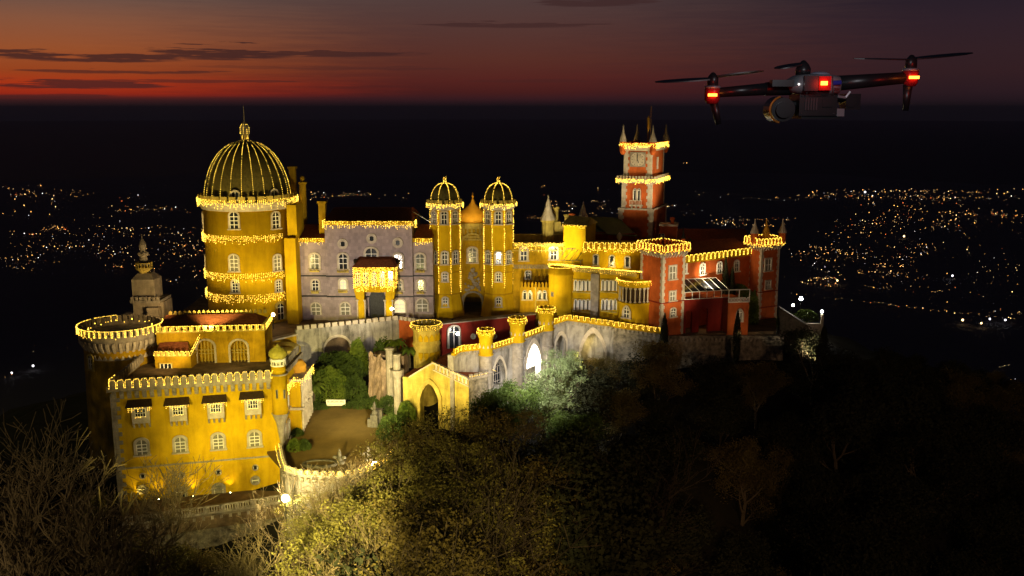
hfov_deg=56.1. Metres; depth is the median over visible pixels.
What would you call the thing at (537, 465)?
leafy tree
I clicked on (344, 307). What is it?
window
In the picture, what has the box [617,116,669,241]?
clock tower
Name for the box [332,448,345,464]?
fountain statue
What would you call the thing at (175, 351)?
light string
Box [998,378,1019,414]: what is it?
forest tree
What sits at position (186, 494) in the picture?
window
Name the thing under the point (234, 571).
forest tree
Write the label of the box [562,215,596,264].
bright gable block
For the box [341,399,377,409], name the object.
hedge
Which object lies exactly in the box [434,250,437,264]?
window
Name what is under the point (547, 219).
spired turret
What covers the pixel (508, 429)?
leafy tree
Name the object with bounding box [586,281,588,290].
window
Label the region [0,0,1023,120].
sky
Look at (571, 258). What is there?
terrace awning
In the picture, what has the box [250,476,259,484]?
window
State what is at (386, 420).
garden shrub
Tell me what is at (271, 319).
light string
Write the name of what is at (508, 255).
window
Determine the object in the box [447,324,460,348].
window
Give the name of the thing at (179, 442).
window
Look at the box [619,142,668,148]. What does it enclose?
light string
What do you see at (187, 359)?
terrace bay
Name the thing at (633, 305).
gallery tower
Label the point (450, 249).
light string
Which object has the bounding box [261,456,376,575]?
tree
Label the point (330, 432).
courtyard
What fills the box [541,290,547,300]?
window
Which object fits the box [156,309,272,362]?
terrace wing
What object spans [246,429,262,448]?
window
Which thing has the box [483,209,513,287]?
light string
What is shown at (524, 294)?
window
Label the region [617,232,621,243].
roof urn
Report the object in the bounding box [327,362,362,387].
garden shrub
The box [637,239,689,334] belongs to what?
red corner tower
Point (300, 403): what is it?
carved bay
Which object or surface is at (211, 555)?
forest tree
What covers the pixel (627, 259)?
window
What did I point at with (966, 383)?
forest tree
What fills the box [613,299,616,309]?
window
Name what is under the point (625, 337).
terrace wall
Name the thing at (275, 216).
window
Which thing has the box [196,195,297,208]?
light string
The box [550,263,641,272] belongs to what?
light string
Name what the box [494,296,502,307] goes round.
window
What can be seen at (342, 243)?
window
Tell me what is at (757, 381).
forest tree
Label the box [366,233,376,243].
window
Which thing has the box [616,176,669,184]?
light string
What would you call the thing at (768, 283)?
window
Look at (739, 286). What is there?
balcony plant
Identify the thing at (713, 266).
red wing
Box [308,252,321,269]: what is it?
window
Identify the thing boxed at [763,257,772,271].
window
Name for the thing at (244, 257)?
drum tower
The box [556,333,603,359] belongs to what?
arch vault
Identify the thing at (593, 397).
forest tree
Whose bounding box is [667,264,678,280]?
window
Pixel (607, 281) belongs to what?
window
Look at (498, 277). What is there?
window
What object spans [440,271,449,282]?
window
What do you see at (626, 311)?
window
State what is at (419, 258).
window
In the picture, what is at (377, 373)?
rock wall
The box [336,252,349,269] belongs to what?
window
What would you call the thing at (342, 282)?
window
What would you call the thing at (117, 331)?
light string
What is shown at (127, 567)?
bare tree
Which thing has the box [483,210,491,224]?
window
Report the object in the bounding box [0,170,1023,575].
ground
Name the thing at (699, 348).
terrace wall
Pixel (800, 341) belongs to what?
forest tree
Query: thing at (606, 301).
window
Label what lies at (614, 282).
window
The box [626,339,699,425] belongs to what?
forest tree
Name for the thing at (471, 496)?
leafy tree
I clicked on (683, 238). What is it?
rooftop pinnacle
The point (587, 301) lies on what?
window
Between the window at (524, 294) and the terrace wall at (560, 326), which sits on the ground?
the terrace wall at (560, 326)
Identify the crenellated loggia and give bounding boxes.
[520,281,548,321]
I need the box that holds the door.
[369,292,385,320]
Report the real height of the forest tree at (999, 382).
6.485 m
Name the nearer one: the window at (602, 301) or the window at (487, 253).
the window at (602, 301)
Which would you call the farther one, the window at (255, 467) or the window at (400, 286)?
the window at (400, 286)
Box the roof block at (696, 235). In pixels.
[656,229,748,246]
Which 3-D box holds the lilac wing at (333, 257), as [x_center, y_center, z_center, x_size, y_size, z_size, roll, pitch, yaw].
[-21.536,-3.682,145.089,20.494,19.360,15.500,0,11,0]
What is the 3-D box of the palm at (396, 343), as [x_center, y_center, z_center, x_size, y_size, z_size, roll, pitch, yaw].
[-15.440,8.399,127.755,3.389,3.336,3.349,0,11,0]
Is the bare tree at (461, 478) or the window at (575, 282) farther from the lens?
the window at (575, 282)
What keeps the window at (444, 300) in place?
in the gate tower at (448, 297)
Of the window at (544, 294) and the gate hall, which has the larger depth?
the gate hall
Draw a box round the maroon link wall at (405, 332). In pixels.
[399,316,442,355]
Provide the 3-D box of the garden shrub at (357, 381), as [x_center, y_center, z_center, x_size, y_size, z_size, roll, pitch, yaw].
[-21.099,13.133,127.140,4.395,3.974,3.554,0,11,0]
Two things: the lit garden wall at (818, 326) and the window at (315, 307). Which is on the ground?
the lit garden wall at (818, 326)
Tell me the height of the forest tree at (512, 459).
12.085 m
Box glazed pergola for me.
[683,277,728,332]
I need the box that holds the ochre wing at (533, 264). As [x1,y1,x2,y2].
[513,234,563,313]
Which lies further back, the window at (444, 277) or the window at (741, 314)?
the window at (444, 277)
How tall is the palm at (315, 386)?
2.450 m
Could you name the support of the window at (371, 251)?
in the lilac wing at (333, 257)
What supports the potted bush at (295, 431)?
on the courtyard
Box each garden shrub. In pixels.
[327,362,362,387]
[337,373,368,399]
[350,391,378,409]
[375,413,407,441]
[377,395,393,414]
[397,400,416,423]
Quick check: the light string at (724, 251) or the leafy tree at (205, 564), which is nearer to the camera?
the leafy tree at (205, 564)
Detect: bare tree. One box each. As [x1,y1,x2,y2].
[0,397,138,575]
[0,438,144,575]
[0,444,176,575]
[0,469,217,575]
[34,452,228,575]
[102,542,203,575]
[200,524,356,575]
[294,466,393,539]
[296,507,446,575]
[337,436,593,575]
[356,478,600,575]
[391,442,576,575]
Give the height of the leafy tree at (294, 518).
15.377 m
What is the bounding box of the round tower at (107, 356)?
[77,314,161,468]
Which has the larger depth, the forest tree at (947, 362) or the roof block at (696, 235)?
the roof block at (696, 235)
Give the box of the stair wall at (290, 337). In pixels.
[272,333,297,346]
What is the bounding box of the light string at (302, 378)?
[287,365,313,394]
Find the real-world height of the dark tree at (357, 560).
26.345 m
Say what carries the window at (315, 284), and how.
in the lilac wing at (333, 257)
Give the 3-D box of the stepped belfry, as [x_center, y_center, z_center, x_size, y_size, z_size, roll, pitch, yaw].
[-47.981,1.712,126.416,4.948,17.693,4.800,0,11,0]
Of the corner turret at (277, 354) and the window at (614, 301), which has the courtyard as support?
the corner turret at (277, 354)
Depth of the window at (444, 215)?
141.30 m
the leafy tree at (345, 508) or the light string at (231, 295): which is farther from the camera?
the light string at (231, 295)
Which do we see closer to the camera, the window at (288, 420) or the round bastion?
the window at (288, 420)
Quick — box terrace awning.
[557,248,582,266]
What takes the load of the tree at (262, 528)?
on the ground
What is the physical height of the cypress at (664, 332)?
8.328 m
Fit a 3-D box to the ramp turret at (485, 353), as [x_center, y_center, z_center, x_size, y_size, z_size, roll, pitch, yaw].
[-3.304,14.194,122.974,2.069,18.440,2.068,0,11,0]
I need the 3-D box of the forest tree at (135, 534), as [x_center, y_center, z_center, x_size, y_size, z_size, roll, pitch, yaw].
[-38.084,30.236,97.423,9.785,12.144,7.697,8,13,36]
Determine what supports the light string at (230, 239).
attached to the drum tower at (244, 257)
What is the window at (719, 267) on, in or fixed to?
in the red wing at (713, 266)
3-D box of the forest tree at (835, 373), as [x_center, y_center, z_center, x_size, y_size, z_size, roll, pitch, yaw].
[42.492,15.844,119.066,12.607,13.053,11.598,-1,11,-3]
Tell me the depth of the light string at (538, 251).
142.91 m
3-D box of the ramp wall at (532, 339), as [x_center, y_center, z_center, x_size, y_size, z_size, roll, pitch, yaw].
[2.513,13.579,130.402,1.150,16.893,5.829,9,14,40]
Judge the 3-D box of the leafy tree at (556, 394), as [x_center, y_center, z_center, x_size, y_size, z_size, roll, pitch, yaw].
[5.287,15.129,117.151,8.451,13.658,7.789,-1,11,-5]
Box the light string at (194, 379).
[109,370,271,388]
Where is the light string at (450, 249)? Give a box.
[429,208,460,291]
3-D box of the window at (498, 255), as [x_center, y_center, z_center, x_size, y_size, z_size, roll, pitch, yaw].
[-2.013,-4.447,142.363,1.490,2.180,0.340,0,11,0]
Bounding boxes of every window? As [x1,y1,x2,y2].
[86,354,94,371]
[133,437,150,457]
[137,484,146,493]
[139,473,145,478]
[159,363,172,368]
[172,435,189,454]
[175,487,187,496]
[201,211,203,229]
[210,432,226,451]
[211,483,225,493]
[227,212,240,229]
[227,254,240,272]
[229,190,240,200]
[230,279,240,293]
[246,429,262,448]
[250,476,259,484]
[252,464,258,470]
[269,188,278,199]
[270,211,282,229]
[272,254,283,272]
[274,279,283,292]
[275,301,285,319]
[284,423,288,444]
[287,418,291,438]
[288,392,291,410]
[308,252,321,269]
[309,278,321,291]
[310,302,321,314]
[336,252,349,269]
[337,239,347,248]
[337,278,348,290]
[339,301,351,314]
[363,246,378,256]
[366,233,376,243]
[392,238,402,247]
[392,252,404,269]
[393,298,406,312]
[396,278,404,291]
[413,252,426,269]
[415,278,426,291]
[415,298,428,311]
[429,210,436,224]
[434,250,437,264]
[439,210,448,224]
[440,251,449,264]
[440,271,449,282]
[441,296,449,307]
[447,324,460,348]
[451,210,459,224]
[451,250,459,264]
[466,246,478,263]
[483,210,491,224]
[483,250,491,264]
[493,210,502,224]
[493,251,502,264]
[494,271,502,282]
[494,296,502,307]
[505,210,513,224]
[505,250,513,264]
[518,247,528,261]
[521,290,527,300]
[524,270,531,279]
[527,290,532,300]
[536,290,542,300]
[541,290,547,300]
[548,247,558,260]
[574,280,577,290]
[574,299,577,309]
[578,280,581,290]
[578,300,581,309]
[582,281,585,290]
[582,300,585,309]
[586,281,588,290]
[586,299,589,309]
[592,254,599,265]
[601,280,604,290]
[601,299,604,309]
[605,280,608,290]
[605,299,608,309]
[608,255,615,266]
[609,279,612,290]
[609,300,612,309]
[613,279,616,290]
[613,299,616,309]
[620,305,631,319]
[623,256,630,267]
[633,188,636,199]
[637,188,640,199]
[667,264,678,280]
[668,290,677,301]
[669,307,677,317]
[685,263,688,274]
[699,262,706,275]
[716,261,722,273]
[734,260,740,272]
[735,308,743,321]
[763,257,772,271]
[764,280,772,289]
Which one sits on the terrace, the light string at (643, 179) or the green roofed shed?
the green roofed shed
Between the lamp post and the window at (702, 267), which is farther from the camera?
the window at (702, 267)
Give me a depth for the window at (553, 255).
143.42 m
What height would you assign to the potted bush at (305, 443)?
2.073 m
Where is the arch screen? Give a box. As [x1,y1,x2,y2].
[494,362,499,383]
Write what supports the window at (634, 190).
in the clock tower at (642, 211)
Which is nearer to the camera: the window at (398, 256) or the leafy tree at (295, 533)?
the leafy tree at (295, 533)
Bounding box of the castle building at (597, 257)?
[583,240,648,270]
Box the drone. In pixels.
[655,52,972,124]
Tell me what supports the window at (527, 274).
in the ochre wing at (533, 264)
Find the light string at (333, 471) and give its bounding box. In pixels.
[285,451,390,474]
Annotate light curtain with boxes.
[352,267,397,291]
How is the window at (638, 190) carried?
in the clock tower at (642, 211)
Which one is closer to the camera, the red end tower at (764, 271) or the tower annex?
the red end tower at (764, 271)
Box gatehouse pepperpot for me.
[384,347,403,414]
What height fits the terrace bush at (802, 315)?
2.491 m
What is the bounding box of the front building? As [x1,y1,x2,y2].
[106,346,302,501]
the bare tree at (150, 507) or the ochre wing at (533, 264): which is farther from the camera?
the ochre wing at (533, 264)
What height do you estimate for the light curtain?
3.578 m
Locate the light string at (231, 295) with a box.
[205,287,281,304]
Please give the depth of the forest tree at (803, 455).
110.95 m
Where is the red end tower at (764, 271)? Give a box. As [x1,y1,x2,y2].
[744,218,786,319]
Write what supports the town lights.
on the ground
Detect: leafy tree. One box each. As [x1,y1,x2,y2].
[165,551,250,575]
[219,551,269,575]
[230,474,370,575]
[259,502,449,575]
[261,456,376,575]
[271,490,353,575]
[278,497,372,570]
[309,461,474,575]
[351,428,459,503]
[354,484,589,575]
[357,405,520,561]
[412,453,568,575]
[448,454,600,575]
[452,404,554,492]
[461,378,549,447]
[522,354,587,445]
[537,409,609,467]
[543,348,590,417]
[581,355,621,384]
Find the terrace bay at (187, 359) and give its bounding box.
[154,342,196,368]
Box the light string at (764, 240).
[744,234,783,247]
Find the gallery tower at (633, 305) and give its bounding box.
[617,278,650,327]
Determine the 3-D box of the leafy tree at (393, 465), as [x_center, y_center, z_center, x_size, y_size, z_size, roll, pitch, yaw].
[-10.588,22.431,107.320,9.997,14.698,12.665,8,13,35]
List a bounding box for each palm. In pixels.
[312,381,327,400]
[383,338,407,351]
[400,347,415,367]
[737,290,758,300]
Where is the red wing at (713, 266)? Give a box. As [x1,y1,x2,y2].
[684,238,750,327]
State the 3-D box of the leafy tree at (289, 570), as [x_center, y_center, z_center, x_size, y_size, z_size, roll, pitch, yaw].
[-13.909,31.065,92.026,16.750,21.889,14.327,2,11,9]
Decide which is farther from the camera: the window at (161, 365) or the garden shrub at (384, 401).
the garden shrub at (384, 401)
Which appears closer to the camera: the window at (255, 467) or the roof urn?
the window at (255, 467)
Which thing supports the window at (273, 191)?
in the drum tower at (244, 257)
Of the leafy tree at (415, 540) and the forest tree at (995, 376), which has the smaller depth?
the leafy tree at (415, 540)
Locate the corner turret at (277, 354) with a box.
[268,344,289,447]
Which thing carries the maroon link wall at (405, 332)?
on the ground
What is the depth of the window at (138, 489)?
109.70 m
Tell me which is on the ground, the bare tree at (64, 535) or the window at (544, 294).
the bare tree at (64, 535)
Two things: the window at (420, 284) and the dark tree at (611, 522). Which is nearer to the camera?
the dark tree at (611, 522)
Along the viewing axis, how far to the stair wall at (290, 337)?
130.26 m
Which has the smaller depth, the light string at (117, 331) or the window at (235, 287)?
the light string at (117, 331)
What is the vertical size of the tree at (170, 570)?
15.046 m
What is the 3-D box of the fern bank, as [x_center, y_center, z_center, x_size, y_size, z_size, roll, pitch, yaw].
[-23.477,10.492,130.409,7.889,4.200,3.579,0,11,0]
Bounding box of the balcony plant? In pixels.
[732,284,746,294]
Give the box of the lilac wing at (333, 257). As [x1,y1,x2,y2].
[299,201,434,320]
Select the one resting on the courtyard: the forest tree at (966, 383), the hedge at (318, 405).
the hedge at (318, 405)
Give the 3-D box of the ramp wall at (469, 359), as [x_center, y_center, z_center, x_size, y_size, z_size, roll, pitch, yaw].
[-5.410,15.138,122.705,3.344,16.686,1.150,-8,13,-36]
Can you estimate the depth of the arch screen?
127.37 m
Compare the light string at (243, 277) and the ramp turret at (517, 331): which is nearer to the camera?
the ramp turret at (517, 331)
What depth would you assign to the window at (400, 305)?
141.47 m
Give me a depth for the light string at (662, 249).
130.20 m
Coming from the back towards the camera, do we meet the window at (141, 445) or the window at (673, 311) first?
the window at (673, 311)
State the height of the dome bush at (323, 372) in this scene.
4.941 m
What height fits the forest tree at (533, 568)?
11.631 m
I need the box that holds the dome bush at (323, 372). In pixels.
[311,365,351,401]
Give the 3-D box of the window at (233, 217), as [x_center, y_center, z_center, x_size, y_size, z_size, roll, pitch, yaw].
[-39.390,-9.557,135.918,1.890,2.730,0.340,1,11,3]
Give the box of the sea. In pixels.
[0,120,1023,184]
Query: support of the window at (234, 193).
in the drum tower at (244, 257)
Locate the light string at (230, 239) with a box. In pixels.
[202,234,280,243]
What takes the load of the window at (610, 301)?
in the arcaded block at (595, 294)
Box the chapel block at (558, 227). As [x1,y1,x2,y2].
[552,207,575,233]
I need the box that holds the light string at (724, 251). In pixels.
[693,249,751,260]
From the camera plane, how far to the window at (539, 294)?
140.17 m
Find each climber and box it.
[349,337,368,369]
[748,290,759,324]
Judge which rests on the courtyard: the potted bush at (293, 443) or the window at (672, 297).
the potted bush at (293, 443)
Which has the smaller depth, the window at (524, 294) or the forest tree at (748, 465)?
the forest tree at (748, 465)
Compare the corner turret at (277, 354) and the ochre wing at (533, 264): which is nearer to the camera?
the corner turret at (277, 354)
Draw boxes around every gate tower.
[427,177,464,317]
[480,177,515,316]
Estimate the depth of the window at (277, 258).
139.38 m
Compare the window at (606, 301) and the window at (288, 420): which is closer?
the window at (288, 420)
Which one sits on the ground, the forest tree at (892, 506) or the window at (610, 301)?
the forest tree at (892, 506)
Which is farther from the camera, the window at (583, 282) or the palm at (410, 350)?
the window at (583, 282)
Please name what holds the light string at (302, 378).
attached to the carved bay at (300, 403)
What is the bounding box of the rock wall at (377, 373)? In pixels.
[368,351,408,405]
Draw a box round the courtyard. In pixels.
[267,406,402,481]
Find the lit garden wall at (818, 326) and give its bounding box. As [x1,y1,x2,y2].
[807,314,823,334]
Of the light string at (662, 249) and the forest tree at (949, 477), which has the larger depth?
the light string at (662, 249)
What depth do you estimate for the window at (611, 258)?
136.92 m
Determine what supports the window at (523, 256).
in the ochre wing at (533, 264)
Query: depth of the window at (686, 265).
135.24 m
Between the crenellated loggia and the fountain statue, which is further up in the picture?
the crenellated loggia
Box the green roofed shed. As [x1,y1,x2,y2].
[591,217,637,240]
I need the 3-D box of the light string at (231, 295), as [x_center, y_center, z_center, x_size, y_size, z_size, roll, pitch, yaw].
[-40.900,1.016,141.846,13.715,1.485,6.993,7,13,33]
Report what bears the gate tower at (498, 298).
on the terrace
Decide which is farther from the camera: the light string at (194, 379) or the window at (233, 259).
the window at (233, 259)
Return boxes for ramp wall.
[448,346,460,432]
[460,343,479,375]
[493,337,513,405]
[524,325,543,390]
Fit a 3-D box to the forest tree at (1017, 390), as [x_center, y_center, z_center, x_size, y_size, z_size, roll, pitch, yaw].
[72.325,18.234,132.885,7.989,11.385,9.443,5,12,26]
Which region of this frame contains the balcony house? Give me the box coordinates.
[712,289,749,334]
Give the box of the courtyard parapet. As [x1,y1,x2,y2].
[276,443,391,542]
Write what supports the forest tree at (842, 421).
on the ground
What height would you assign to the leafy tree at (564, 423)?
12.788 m
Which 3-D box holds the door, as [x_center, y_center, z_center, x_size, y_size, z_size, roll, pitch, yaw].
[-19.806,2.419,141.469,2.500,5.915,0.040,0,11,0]
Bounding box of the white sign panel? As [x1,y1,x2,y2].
[326,400,345,405]
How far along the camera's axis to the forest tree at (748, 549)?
102.32 m
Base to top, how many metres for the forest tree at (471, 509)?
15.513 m
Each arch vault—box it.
[527,347,534,368]
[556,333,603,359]
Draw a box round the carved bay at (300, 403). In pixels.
[284,359,312,444]
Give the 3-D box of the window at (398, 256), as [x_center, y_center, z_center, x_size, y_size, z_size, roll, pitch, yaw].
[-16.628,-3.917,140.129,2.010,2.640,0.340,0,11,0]
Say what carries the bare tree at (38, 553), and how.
on the ground
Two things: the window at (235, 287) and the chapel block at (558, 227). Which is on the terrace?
the chapel block at (558, 227)
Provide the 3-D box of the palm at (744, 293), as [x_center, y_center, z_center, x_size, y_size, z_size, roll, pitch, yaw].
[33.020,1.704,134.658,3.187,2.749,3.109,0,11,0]
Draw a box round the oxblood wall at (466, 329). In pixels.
[440,312,535,355]
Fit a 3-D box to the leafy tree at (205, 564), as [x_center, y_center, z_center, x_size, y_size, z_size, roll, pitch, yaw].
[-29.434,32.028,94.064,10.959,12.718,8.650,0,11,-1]
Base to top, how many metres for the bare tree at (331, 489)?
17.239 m
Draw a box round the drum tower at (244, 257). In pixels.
[197,106,307,323]
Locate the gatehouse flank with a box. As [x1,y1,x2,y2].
[468,371,487,427]
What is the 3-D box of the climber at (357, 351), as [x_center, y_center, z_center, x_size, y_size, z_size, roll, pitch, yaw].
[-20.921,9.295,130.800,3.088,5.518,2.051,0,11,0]
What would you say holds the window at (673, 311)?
in the red corner tower at (663, 273)
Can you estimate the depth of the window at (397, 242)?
139.69 m
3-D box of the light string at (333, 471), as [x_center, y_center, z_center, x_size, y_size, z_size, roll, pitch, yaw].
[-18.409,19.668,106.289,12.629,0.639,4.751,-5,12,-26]
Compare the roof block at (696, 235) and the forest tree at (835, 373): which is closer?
the forest tree at (835, 373)
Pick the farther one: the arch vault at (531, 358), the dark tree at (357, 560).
the arch vault at (531, 358)
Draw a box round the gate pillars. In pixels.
[367,401,382,427]
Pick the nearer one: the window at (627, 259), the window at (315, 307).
the window at (627, 259)
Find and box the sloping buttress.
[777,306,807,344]
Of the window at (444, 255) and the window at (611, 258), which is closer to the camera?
the window at (611, 258)
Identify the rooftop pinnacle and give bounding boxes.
[681,227,685,242]
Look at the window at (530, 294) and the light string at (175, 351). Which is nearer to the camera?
the light string at (175, 351)
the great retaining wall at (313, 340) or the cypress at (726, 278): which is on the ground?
the great retaining wall at (313, 340)
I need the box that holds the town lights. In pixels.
[16,190,1013,310]
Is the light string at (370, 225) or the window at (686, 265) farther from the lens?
the light string at (370, 225)
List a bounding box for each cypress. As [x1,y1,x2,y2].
[659,313,668,367]
[721,256,728,294]
[728,267,735,294]
[732,310,741,366]
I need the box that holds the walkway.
[120,490,283,537]
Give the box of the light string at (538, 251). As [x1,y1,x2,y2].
[515,242,563,251]
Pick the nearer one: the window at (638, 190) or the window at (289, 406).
the window at (289, 406)
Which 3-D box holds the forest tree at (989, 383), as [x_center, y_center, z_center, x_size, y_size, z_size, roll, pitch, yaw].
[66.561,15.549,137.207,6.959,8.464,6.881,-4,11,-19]
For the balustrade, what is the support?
on the ground
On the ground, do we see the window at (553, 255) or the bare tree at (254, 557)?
the bare tree at (254, 557)
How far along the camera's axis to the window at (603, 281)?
135.75 m
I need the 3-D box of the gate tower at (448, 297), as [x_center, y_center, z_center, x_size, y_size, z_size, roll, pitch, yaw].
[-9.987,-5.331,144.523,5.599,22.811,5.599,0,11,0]
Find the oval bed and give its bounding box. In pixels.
[302,459,337,468]
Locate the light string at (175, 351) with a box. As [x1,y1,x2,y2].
[153,335,199,355]
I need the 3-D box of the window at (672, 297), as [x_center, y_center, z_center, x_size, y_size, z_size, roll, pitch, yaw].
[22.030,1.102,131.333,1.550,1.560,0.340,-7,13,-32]
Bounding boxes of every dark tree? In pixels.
[310,547,461,575]
[502,426,663,549]
[523,458,683,575]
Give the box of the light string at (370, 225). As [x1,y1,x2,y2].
[322,220,416,229]
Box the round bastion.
[548,264,573,319]
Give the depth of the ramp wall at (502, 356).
125.19 m
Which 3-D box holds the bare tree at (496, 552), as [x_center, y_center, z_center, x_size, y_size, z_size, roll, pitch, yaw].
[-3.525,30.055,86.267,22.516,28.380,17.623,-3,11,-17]
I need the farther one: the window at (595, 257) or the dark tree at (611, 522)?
the window at (595, 257)
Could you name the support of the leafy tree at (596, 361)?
on the ground
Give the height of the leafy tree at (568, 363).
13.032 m
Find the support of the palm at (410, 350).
on the rock wall at (377, 373)
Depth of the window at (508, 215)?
141.94 m
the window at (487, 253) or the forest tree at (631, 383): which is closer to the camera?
the forest tree at (631, 383)
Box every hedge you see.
[313,402,330,410]
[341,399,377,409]
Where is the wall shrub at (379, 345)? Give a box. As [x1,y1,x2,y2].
[373,336,389,351]
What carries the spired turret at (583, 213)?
on the green roofed shed
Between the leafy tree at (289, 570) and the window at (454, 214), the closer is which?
the leafy tree at (289, 570)
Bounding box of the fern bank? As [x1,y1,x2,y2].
[312,350,368,377]
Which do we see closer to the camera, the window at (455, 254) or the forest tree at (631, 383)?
the forest tree at (631, 383)
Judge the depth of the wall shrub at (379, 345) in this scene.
127.89 m
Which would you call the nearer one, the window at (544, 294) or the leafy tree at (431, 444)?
the leafy tree at (431, 444)
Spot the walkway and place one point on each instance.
(226, 519)
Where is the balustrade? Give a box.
[122,493,283,549]
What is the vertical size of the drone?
0.160 m
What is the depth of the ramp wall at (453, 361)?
119.90 m
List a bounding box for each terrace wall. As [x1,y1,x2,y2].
[553,315,567,367]
[566,315,613,368]
[613,321,660,369]
[665,335,783,369]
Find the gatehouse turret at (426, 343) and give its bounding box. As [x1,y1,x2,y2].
[411,319,440,405]
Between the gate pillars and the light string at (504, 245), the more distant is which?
the light string at (504, 245)
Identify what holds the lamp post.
on the ground
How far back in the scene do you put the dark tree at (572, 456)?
101.64 m
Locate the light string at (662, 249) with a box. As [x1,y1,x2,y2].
[636,239,690,254]
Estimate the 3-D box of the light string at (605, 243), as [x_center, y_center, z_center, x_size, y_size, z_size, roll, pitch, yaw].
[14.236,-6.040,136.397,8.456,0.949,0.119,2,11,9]
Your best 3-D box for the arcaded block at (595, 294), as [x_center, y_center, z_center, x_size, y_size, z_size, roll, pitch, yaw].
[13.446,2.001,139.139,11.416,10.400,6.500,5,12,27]
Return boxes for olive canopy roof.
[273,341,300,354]
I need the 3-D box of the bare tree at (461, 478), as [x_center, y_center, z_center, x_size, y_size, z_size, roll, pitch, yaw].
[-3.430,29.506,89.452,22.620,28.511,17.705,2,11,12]
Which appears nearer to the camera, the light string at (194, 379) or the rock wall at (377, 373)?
the light string at (194, 379)
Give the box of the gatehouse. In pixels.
[403,352,478,433]
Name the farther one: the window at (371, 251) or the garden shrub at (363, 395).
the window at (371, 251)
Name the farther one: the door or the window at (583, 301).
the door
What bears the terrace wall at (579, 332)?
on the ground
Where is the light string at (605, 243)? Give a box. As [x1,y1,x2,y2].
[582,242,631,248]
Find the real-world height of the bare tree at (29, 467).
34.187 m
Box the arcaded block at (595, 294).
[561,264,639,323]
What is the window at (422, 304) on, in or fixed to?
in the lilac wing at (333, 257)
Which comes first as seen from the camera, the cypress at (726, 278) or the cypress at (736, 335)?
the cypress at (736, 335)
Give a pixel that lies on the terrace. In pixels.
(761, 327)
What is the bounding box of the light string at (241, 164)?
[204,142,288,192]
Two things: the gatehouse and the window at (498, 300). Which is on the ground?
the gatehouse
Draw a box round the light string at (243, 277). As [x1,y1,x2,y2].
[204,269,282,282]
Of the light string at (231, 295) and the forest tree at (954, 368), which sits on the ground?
the forest tree at (954, 368)
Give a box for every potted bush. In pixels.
[286,438,301,452]
[290,427,304,436]
[297,439,311,450]
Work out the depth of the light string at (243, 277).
138.18 m
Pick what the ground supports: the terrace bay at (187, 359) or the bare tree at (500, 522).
the bare tree at (500, 522)
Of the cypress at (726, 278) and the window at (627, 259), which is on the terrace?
the cypress at (726, 278)
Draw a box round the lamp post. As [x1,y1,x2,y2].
[282,495,288,551]
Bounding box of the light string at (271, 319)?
[164,317,272,331]
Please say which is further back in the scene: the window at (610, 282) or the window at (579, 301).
the window at (579, 301)
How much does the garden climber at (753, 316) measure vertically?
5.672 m
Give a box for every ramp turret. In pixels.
[478,327,493,391]
[509,315,525,400]
[537,305,554,375]
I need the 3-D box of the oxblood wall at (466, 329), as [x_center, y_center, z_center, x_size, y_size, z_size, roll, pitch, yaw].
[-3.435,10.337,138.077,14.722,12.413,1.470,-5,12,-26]
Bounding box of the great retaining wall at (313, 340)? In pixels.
[295,316,399,365]
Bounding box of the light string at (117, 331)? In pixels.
[76,315,162,339]
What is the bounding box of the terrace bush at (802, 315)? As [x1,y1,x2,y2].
[794,309,818,322]
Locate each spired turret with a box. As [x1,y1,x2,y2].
[540,196,555,242]
[579,201,587,216]
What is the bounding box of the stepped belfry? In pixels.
[122,234,172,319]
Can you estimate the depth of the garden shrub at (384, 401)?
122.77 m
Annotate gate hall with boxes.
[460,192,484,306]
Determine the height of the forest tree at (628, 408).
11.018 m
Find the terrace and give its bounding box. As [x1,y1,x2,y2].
[182,294,775,355]
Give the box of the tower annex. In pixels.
[658,217,678,241]
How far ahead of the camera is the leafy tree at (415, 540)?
81.72 m
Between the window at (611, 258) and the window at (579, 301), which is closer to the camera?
the window at (611, 258)
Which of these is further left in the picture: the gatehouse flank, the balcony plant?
the gatehouse flank
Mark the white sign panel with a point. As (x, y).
(335, 402)
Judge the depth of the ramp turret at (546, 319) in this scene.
130.40 m
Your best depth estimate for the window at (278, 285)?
140.03 m
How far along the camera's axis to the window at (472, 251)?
146.00 m
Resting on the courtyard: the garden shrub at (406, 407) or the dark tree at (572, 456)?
the garden shrub at (406, 407)
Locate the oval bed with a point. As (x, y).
(325, 463)
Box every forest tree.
[0,507,54,572]
[47,490,116,549]
[96,526,167,575]
[170,541,227,575]
[224,565,256,575]
[440,461,511,550]
[493,446,547,484]
[500,544,577,575]
[566,365,626,425]
[600,386,650,449]
[610,352,668,427]
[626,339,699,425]
[699,435,793,526]
[711,529,784,575]
[728,360,793,429]
[755,434,823,518]
[773,325,846,405]
[790,384,890,483]
[810,363,910,455]
[844,453,957,551]
[868,426,990,542]
[916,359,989,417]
[933,359,970,386]
[933,365,989,413]
[956,367,1000,416]
[976,370,1017,405]
[985,373,1006,400]
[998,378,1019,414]
[1007,379,1023,424]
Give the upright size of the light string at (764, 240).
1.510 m
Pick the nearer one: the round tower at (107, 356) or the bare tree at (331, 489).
the bare tree at (331, 489)

